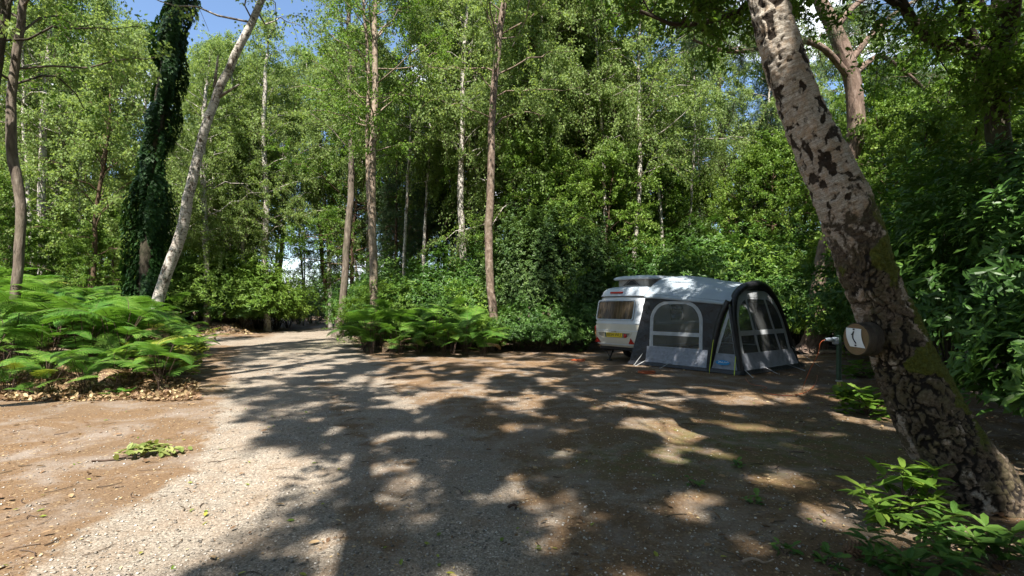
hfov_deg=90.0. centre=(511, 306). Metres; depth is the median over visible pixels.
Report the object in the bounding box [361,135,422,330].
spruce tree
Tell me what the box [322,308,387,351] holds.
bracken fern
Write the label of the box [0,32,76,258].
birch tree
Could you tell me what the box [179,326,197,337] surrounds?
bracken fern
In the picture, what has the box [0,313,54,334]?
bracken fern
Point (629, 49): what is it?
birch tree
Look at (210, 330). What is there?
leafy plant
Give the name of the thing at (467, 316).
bracken fern
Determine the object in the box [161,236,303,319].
rhododendron
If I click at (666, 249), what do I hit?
rhododendron
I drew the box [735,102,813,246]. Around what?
spruce tree
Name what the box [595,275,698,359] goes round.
caravan
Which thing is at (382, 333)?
bracken fern
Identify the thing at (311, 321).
rhododendron
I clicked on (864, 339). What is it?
sawn-off branch stub
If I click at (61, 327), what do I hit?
bracken fern
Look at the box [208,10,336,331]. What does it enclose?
birch tree
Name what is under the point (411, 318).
bracken fern
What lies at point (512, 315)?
rhododendron
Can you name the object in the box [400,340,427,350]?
plant
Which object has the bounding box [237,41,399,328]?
birch tree
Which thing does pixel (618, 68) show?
birch tree
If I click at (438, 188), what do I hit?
birch tree
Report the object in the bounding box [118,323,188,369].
bracken fern
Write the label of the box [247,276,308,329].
rhododendron
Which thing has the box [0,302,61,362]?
bracken fern
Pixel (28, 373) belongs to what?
bracken fern
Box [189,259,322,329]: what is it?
rhododendron
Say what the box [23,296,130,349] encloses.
bracken fern
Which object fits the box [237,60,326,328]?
birch tree
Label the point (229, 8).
sky
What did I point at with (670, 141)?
birch tree
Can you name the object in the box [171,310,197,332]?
bracken fern
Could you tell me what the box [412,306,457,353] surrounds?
bracken fern
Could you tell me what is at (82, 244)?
broadleaf tree
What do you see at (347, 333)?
shrub
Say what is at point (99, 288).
bracken fern
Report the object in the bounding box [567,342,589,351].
plant
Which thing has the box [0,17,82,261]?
birch tree
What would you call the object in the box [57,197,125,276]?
broadleaf tree
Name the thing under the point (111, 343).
bracken fern
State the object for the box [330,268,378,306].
rhododendron
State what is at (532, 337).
rhododendron
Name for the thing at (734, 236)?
rhododendron
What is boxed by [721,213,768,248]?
holly
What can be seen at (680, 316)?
side window
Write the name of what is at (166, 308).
bracken fern
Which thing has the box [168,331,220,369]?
bracken fern
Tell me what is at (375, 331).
bracken fern
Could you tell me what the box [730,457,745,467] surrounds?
seedling
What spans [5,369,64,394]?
bracken fern
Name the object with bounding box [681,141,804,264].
broadleaf tree
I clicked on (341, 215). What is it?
birch tree
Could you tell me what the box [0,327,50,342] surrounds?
bracken fern
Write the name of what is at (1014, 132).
broadleaf tree
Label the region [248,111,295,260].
birch tree
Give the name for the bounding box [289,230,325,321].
spruce tree
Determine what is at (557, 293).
holly
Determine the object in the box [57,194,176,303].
broadleaf tree
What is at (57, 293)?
bracken fern
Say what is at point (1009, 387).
rhododendron
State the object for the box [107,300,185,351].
bracken fern
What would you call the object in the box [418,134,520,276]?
broadleaf tree
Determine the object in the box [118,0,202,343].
ivy clad tree
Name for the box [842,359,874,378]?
plant
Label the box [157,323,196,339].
bracken fern
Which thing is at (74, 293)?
bracken fern
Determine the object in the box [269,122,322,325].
birch tree
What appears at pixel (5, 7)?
birch tree
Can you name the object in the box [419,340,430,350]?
plant
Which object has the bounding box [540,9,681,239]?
birch tree
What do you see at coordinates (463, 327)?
bracken fern
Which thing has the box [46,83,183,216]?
birch tree
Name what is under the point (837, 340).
hook up post
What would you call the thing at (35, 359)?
bracken fern
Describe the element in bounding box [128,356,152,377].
bracken fern
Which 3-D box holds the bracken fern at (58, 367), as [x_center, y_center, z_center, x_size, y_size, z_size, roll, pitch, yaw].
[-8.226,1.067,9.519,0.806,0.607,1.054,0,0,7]
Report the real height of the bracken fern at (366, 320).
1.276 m
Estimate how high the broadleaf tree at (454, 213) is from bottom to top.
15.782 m
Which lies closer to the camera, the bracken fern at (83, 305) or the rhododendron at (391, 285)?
the bracken fern at (83, 305)
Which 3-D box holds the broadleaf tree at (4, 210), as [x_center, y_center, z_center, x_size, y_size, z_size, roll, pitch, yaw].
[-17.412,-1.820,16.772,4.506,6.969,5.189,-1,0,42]
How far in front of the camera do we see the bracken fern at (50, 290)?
12.69 m
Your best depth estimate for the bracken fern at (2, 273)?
14.34 m
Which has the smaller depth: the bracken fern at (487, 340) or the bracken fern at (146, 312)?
the bracken fern at (146, 312)
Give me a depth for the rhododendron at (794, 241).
18.51 m
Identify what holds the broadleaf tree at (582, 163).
on the ground
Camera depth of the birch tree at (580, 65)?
21.77 m
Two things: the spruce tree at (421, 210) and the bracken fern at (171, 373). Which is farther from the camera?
the spruce tree at (421, 210)
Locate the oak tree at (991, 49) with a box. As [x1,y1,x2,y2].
[576,0,1023,378]
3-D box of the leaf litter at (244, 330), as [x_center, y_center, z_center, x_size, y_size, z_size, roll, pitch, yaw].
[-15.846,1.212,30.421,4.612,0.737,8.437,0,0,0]
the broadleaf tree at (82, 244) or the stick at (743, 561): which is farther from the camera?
the broadleaf tree at (82, 244)
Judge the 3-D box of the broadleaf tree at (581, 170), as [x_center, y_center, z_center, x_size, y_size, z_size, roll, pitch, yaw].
[1.775,-5.843,25.171,10.878,14.347,9.848,0,1,-40]
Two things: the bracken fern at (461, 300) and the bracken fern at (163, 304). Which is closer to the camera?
the bracken fern at (163, 304)
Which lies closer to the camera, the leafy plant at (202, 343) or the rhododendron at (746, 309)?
the leafy plant at (202, 343)
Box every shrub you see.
[337,304,396,345]
[441,278,515,344]
[470,315,520,350]
[719,310,750,341]
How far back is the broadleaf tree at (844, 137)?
19.98 m
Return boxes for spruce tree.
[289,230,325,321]
[290,174,354,325]
[323,194,378,324]
[349,157,402,280]
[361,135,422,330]
[365,73,443,275]
[388,146,456,274]
[408,75,494,274]
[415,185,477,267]
[455,132,517,317]
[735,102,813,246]
[736,73,803,244]
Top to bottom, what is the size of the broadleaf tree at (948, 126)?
6.388 m
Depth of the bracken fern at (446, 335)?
17.16 m
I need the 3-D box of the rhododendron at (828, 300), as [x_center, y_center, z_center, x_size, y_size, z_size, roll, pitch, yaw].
[8.069,-0.941,9.525,4.826,4.825,4.623,0,0,0]
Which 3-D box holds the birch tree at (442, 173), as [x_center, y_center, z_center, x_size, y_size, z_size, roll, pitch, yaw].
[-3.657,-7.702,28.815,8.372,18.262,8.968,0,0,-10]
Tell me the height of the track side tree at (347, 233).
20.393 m
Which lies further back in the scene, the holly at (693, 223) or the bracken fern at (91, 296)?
the holly at (693, 223)
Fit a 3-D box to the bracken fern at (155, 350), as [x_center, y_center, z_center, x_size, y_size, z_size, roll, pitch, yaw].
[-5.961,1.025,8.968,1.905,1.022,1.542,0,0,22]
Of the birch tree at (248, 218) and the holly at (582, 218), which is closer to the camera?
the holly at (582, 218)
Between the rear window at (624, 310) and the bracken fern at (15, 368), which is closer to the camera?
the bracken fern at (15, 368)
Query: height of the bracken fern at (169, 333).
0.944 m
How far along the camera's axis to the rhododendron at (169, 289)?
26.89 m
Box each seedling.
[103,387,135,397]
[684,475,705,487]
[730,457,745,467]
[743,488,764,504]
[771,537,804,555]
[811,542,851,570]
[835,456,972,536]
[843,523,991,575]
[891,500,1023,574]
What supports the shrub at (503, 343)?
on the ground
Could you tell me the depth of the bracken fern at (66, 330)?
11.62 m
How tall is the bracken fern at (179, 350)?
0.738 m
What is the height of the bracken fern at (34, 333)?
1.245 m
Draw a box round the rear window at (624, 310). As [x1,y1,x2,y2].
[596,300,635,320]
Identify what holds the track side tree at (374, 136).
on the ground
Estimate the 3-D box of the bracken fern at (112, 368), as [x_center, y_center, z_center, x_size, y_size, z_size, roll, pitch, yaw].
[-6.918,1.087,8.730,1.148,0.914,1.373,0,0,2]
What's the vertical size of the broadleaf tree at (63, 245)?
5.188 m
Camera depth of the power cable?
8.81 m
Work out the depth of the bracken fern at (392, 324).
16.67 m
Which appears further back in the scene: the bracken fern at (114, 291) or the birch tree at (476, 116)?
the birch tree at (476, 116)
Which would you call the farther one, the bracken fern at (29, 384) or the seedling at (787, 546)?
the bracken fern at (29, 384)
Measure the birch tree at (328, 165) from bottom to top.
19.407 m
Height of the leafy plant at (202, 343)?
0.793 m
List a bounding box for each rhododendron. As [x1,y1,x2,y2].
[0,246,60,283]
[81,259,121,289]
[96,263,178,310]
[99,251,233,314]
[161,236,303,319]
[164,251,239,318]
[165,252,262,320]
[167,247,321,323]
[171,293,215,320]
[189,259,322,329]
[193,282,254,322]
[209,283,274,328]
[212,285,311,326]
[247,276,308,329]
[284,288,322,327]
[299,263,349,300]
[307,298,324,322]
[314,276,367,326]
[315,282,339,310]
[321,279,406,340]
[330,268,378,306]
[341,270,445,342]
[354,238,439,326]
[379,256,468,339]
[397,237,483,311]
[418,265,505,323]
[439,229,504,306]
[481,293,545,350]
[509,299,571,351]
[525,294,595,351]
[554,294,598,350]
[585,245,669,320]
[588,243,644,311]
[607,232,746,316]
[626,223,710,275]
[658,211,769,281]
[680,235,799,335]
[709,216,816,286]
[715,239,834,338]
[720,259,792,343]
[721,268,831,335]
[746,253,834,344]
[761,222,820,294]
[785,261,834,344]
[786,280,853,335]
[787,140,1020,369]
[790,280,842,335]
[807,305,955,347]
[810,265,936,334]
[841,87,1023,354]
[945,265,1023,417]
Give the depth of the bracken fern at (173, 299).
15.42 m
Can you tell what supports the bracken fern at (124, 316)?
on the ground
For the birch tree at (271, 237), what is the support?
on the ground
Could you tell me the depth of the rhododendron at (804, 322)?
14.97 m
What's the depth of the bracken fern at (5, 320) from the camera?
9.45 m
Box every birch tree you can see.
[0,0,102,262]
[0,0,135,274]
[0,0,147,285]
[0,0,167,163]
[0,0,174,354]
[0,1,129,261]
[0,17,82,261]
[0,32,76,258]
[0,83,118,266]
[31,85,124,269]
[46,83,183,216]
[60,9,221,221]
[103,174,169,269]
[119,75,259,256]
[121,0,340,319]
[140,27,288,253]
[164,35,274,325]
[165,49,290,317]
[169,55,255,247]
[169,71,251,317]
[170,125,278,275]
[173,49,313,254]
[175,28,292,321]
[183,60,300,255]
[187,162,298,269]
[192,95,298,327]
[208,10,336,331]
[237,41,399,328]
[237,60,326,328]
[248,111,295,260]
[254,104,327,326]
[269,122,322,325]
[278,37,404,280]
[279,16,438,272]
[294,69,376,272]
[315,126,414,281]
[320,67,437,283]
[333,0,483,288]
[360,0,502,272]
[380,4,504,275]
[382,0,548,281]
[392,9,500,267]
[393,0,527,275]
[405,40,505,269]
[414,1,612,276]
[439,0,616,252]
[452,0,610,307]
[486,0,1023,517]
[489,0,644,314]
[497,0,668,215]
[499,25,646,250]
[511,0,646,182]
[516,0,680,250]
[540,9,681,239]
[566,33,658,217]
[578,0,729,267]
[591,0,727,254]
[593,0,875,65]
[600,64,724,258]
[601,56,682,252]
[624,113,706,245]
[627,0,770,236]
[654,41,752,215]
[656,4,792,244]
[663,110,735,250]
[688,0,838,205]
[710,113,782,244]
[785,0,927,215]
[1018,0,1023,40]
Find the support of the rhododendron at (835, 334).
on the ground
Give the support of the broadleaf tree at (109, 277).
on the ground
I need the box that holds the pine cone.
[841,540,865,557]
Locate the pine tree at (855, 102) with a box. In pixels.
[672,0,957,353]
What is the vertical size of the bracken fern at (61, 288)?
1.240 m
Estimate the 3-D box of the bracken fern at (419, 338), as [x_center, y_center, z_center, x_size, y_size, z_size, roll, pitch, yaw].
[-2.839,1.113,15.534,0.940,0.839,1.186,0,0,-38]
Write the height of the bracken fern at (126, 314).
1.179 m
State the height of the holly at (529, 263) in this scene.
5.692 m
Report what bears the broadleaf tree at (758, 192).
on the ground
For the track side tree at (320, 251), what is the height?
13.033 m
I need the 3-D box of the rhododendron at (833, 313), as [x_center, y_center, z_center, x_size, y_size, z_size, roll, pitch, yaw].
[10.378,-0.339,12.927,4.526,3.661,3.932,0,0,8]
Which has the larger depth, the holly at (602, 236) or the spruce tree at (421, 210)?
the spruce tree at (421, 210)
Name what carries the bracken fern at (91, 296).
on the ground
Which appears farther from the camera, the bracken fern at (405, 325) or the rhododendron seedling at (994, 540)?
the bracken fern at (405, 325)
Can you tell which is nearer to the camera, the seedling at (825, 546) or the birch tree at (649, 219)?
the seedling at (825, 546)
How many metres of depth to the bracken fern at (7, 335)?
9.72 m
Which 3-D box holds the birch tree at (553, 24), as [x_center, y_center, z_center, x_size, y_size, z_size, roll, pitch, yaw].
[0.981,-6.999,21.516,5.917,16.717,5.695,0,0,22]
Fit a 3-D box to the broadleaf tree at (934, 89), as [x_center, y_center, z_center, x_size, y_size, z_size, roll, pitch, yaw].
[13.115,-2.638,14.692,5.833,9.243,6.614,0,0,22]
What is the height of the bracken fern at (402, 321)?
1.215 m
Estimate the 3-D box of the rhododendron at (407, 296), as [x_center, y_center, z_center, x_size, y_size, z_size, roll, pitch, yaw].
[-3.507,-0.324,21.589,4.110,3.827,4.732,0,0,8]
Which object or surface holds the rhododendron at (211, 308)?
on the ground
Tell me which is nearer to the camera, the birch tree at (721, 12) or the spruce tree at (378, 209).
the birch tree at (721, 12)
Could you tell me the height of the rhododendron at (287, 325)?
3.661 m
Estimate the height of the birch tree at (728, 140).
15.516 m
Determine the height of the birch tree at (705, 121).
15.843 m
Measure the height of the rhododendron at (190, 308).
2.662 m
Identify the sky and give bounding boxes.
[1,0,1021,290]
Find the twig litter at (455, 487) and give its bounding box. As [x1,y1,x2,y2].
[0,341,1023,575]
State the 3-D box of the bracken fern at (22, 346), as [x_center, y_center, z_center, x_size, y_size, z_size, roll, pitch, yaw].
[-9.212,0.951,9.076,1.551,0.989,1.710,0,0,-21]
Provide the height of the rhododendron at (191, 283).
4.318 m
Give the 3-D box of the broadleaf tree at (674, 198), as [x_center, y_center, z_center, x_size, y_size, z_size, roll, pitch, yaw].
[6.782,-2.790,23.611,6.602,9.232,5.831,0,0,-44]
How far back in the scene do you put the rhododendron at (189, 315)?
29.57 m
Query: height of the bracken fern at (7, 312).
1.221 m
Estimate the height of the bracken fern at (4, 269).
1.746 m
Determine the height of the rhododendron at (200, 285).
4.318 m
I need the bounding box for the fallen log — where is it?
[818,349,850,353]
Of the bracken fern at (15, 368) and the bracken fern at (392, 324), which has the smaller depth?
the bracken fern at (15, 368)
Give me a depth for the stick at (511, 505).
3.83 m
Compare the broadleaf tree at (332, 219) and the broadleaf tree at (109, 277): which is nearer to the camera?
the broadleaf tree at (109, 277)
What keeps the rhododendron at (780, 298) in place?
on the ground
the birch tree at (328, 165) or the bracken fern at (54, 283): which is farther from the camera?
the birch tree at (328, 165)
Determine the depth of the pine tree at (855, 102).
15.42 m
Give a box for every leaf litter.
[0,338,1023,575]
[0,362,203,401]
[177,320,285,333]
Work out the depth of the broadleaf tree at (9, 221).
17.58 m
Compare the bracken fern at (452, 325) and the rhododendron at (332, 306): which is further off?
the rhododendron at (332, 306)
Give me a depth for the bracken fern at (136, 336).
11.42 m
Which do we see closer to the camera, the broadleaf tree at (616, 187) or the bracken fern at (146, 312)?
the bracken fern at (146, 312)
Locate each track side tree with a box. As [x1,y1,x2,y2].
[270,152,359,327]
[285,0,417,336]
[291,0,461,345]
[409,0,582,350]
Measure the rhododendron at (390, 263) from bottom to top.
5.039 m
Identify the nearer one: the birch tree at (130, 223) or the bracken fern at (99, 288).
the bracken fern at (99, 288)
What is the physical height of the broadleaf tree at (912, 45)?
15.782 m
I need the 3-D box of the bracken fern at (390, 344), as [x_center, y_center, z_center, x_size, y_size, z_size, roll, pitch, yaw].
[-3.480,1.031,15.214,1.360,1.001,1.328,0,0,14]
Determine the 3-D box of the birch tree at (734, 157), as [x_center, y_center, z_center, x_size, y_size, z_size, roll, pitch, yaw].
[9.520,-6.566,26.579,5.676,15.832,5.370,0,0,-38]
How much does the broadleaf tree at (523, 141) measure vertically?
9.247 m
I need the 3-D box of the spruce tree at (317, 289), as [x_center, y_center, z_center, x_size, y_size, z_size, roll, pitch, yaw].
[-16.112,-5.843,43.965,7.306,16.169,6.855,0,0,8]
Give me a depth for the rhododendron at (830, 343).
17.50 m
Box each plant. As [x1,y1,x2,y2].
[112,342,202,379]
[138,334,210,366]
[179,327,219,354]
[353,338,369,349]
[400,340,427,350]
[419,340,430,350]
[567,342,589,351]
[825,382,889,420]
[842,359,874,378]
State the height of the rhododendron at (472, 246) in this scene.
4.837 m
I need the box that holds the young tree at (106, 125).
[0,2,187,291]
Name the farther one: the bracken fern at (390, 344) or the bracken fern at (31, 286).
the bracken fern at (390, 344)
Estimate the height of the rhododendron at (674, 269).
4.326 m
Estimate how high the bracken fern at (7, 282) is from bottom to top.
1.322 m
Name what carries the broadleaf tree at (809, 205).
on the ground
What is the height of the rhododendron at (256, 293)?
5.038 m
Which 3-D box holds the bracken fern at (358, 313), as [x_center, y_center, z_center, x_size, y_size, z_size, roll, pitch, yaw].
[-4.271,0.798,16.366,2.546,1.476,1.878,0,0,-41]
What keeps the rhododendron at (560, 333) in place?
on the ground
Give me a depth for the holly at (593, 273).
18.26 m
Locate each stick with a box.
[507,503,517,507]
[740,557,773,563]
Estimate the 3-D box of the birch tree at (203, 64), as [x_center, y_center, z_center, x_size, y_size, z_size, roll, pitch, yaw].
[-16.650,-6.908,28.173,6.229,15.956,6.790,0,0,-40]
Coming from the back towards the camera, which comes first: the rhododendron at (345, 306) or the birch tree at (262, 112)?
the birch tree at (262, 112)
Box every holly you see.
[467,200,552,343]
[474,166,572,314]
[485,194,590,347]
[502,188,615,345]
[540,203,616,344]
[556,185,621,311]
[567,212,633,309]
[659,200,726,268]
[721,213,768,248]
[757,198,817,255]
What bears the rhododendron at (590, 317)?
on the ground
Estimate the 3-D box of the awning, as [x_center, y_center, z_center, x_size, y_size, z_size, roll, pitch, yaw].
[5.228,0.372,12.847,3.411,2.394,3.436,0,0,-38]
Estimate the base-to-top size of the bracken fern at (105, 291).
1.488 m
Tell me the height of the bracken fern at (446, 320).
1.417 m
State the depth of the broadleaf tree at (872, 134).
15.02 m
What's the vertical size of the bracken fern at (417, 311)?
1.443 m
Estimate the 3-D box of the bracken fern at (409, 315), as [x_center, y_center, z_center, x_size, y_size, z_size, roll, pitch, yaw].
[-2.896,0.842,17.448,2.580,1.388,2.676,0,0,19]
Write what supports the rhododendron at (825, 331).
on the ground
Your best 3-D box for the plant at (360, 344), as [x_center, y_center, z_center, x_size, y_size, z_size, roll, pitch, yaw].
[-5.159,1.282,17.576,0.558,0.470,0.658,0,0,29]
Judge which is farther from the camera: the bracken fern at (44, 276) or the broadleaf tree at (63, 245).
the broadleaf tree at (63, 245)
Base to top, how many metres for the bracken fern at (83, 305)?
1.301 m
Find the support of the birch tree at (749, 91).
on the ground
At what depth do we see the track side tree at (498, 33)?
17.41 m
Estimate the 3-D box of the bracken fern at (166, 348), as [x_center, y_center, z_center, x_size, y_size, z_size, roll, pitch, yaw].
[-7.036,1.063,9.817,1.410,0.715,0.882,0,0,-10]
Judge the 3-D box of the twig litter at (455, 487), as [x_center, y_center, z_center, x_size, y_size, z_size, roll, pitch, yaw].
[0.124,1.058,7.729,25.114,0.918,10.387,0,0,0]
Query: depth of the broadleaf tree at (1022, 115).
18.32 m
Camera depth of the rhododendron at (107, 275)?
25.35 m
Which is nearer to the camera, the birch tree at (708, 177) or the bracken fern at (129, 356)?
the bracken fern at (129, 356)
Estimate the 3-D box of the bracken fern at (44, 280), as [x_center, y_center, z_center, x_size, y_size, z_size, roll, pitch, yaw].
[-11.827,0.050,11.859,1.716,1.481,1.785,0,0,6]
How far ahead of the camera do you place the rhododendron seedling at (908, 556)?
2.83 m
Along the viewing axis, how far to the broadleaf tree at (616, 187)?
20.91 m
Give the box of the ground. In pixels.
[0,310,1023,575]
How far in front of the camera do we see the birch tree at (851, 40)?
27.23 m
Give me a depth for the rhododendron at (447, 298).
18.89 m
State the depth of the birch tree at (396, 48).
24.56 m
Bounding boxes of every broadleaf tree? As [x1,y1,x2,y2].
[0,148,85,288]
[0,215,69,290]
[0,216,85,287]
[2,196,111,283]
[26,227,103,288]
[53,223,121,325]
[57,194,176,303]
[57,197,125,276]
[65,231,189,332]
[251,93,419,302]
[414,91,601,306]
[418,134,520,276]
[439,54,679,238]
[439,120,609,334]
[493,135,630,315]
[503,62,698,272]
[523,137,680,320]
[578,157,675,272]
[588,146,711,264]
[662,175,724,248]
[670,169,757,249]
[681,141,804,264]
[703,127,821,286]
[709,130,820,329]
[718,126,820,246]
[761,50,988,213]
[780,107,897,258]
[782,109,880,235]
[789,91,951,341]
[799,103,981,359]
[806,2,1020,237]
[834,89,1023,351]
[858,54,1014,166]
[877,59,1023,356]
[877,61,1023,219]
[882,27,1023,210]
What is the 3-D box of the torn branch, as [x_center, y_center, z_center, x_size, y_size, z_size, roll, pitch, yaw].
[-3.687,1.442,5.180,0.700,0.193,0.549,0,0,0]
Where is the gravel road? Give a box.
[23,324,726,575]
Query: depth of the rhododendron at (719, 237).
19.72 m
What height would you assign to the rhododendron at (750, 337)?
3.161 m
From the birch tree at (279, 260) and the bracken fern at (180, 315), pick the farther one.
the birch tree at (279, 260)
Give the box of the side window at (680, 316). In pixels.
[669,304,683,319]
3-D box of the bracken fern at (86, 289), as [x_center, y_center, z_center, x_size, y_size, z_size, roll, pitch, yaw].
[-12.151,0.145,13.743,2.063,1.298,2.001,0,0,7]
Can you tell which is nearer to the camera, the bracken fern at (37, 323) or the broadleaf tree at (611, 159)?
the bracken fern at (37, 323)
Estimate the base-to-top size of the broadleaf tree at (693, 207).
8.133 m
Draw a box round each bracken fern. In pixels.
[0,267,40,278]
[0,267,40,287]
[0,277,48,287]
[0,278,68,293]
[0,283,48,329]
[0,290,137,365]
[0,291,59,373]
[0,299,120,353]
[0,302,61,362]
[0,307,89,359]
[0,312,100,373]
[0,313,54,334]
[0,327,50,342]
[0,332,21,341]
[0,345,40,370]
[0,347,42,394]
[0,347,110,391]
[0,360,49,390]
[1,274,70,306]
[1,275,69,289]
[2,305,80,353]
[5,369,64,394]
[13,349,129,393]
[21,300,51,342]
[22,286,85,331]
[22,287,71,325]
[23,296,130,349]
[24,290,82,331]
[26,285,120,337]
[27,290,88,340]
[28,288,117,335]
[28,309,83,346]
[30,281,78,327]
[33,300,156,339]
[33,308,73,346]
[38,310,168,369]
[41,348,79,378]
[42,296,169,357]
[43,296,184,365]
[50,286,112,299]
[52,307,182,349]
[53,347,131,383]
[57,312,111,345]
[59,303,156,351]
[60,306,176,360]
[64,289,120,296]
[67,343,143,388]
[82,285,121,296]
[94,296,192,358]
[95,335,208,389]
[95,351,165,385]
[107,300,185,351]
[115,296,195,339]
[116,311,179,356]
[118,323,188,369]
[119,346,191,378]
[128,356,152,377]
[131,330,198,386]
[148,341,199,374]
[149,330,216,365]
[157,303,187,334]
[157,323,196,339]
[157,333,230,373]
[164,292,193,319]
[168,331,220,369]
[169,321,212,335]
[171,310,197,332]
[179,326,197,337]
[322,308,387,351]
[338,309,415,353]
[338,316,385,347]
[346,312,392,349]
[350,299,425,347]
[357,309,394,348]
[363,308,428,351]
[366,308,427,348]
[370,322,419,354]
[377,325,419,356]
[384,316,427,348]
[388,312,453,349]
[394,312,446,351]
[398,329,439,355]
[405,309,444,345]
[410,323,461,356]
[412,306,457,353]
[414,310,451,348]
[416,312,451,342]
[421,314,450,348]
[422,323,478,354]
[431,304,495,351]
[445,312,506,355]
[446,297,488,348]
[453,327,511,356]
[455,310,484,352]
[462,331,508,351]
[465,320,511,351]
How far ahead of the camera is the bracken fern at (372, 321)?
18.25 m
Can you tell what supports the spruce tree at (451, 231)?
on the ground
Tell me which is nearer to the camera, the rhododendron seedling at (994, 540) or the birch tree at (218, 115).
the rhododendron seedling at (994, 540)
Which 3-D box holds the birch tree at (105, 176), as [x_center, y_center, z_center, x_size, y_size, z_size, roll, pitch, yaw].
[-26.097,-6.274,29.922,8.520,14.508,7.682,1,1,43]
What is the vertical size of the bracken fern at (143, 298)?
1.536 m
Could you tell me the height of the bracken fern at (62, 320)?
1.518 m
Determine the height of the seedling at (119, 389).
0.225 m
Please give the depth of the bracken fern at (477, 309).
17.22 m
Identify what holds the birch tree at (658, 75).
on the ground
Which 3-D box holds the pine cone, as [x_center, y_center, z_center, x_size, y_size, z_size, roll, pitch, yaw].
[2.065,1.466,3.084,0.141,0.111,0.113,0,0,-17]
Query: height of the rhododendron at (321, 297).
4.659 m
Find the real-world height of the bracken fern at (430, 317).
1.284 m
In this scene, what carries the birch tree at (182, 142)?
on the ground
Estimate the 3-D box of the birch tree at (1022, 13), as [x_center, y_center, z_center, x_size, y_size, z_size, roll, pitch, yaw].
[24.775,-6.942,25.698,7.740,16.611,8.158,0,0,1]
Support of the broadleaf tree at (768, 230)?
on the ground
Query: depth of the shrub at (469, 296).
18.38 m
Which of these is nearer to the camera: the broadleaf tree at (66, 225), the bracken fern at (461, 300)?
the bracken fern at (461, 300)
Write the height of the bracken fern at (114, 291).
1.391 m
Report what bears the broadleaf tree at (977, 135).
on the ground
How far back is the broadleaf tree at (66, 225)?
23.66 m
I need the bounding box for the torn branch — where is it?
[91,439,191,461]
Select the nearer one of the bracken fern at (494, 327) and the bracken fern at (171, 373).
the bracken fern at (171, 373)
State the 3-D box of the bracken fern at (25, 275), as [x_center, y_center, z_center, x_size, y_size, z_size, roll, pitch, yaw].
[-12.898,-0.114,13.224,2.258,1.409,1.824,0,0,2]
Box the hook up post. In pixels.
[824,335,842,386]
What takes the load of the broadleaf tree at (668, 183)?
on the ground
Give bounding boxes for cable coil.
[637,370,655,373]
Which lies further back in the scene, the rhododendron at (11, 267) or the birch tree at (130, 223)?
the birch tree at (130, 223)
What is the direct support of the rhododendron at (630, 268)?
on the ground
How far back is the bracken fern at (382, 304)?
16.98 m
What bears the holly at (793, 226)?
on the ground
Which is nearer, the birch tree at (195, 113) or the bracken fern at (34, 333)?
the bracken fern at (34, 333)
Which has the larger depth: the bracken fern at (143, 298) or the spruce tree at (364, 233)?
the spruce tree at (364, 233)
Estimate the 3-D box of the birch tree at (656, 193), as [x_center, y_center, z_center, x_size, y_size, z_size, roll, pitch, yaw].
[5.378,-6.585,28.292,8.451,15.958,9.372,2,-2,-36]
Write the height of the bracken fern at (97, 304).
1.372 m
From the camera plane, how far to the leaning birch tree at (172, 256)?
14.11 m
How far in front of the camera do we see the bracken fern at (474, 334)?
15.78 m
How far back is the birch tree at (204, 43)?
32.81 m
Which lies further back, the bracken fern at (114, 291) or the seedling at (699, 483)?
the bracken fern at (114, 291)
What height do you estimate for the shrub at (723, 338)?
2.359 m
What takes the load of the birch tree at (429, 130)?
on the ground
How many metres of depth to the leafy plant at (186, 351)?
10.16 m
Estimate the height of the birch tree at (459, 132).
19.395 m
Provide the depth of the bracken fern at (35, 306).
11.85 m
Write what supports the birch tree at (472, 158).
on the ground
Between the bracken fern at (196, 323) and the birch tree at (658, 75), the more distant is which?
the birch tree at (658, 75)
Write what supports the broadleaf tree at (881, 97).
on the ground
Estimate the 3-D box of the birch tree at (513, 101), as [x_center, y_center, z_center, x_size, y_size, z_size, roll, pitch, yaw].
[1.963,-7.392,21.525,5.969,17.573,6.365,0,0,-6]
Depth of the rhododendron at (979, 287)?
6.67 m
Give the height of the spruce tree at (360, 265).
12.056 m
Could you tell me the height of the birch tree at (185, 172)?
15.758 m
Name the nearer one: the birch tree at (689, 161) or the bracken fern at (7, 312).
the bracken fern at (7, 312)
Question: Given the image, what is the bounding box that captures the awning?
[627,276,818,377]
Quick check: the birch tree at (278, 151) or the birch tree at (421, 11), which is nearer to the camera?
the birch tree at (421, 11)
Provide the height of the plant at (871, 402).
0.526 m
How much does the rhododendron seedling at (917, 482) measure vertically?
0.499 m
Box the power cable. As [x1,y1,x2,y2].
[747,340,823,395]
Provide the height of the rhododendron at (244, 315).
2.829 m
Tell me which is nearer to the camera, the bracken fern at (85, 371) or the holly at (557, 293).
the bracken fern at (85, 371)
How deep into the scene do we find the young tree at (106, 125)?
17.53 m
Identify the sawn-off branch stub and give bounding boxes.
[843,322,884,355]
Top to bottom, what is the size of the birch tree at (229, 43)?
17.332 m
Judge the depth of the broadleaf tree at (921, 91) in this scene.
21.28 m

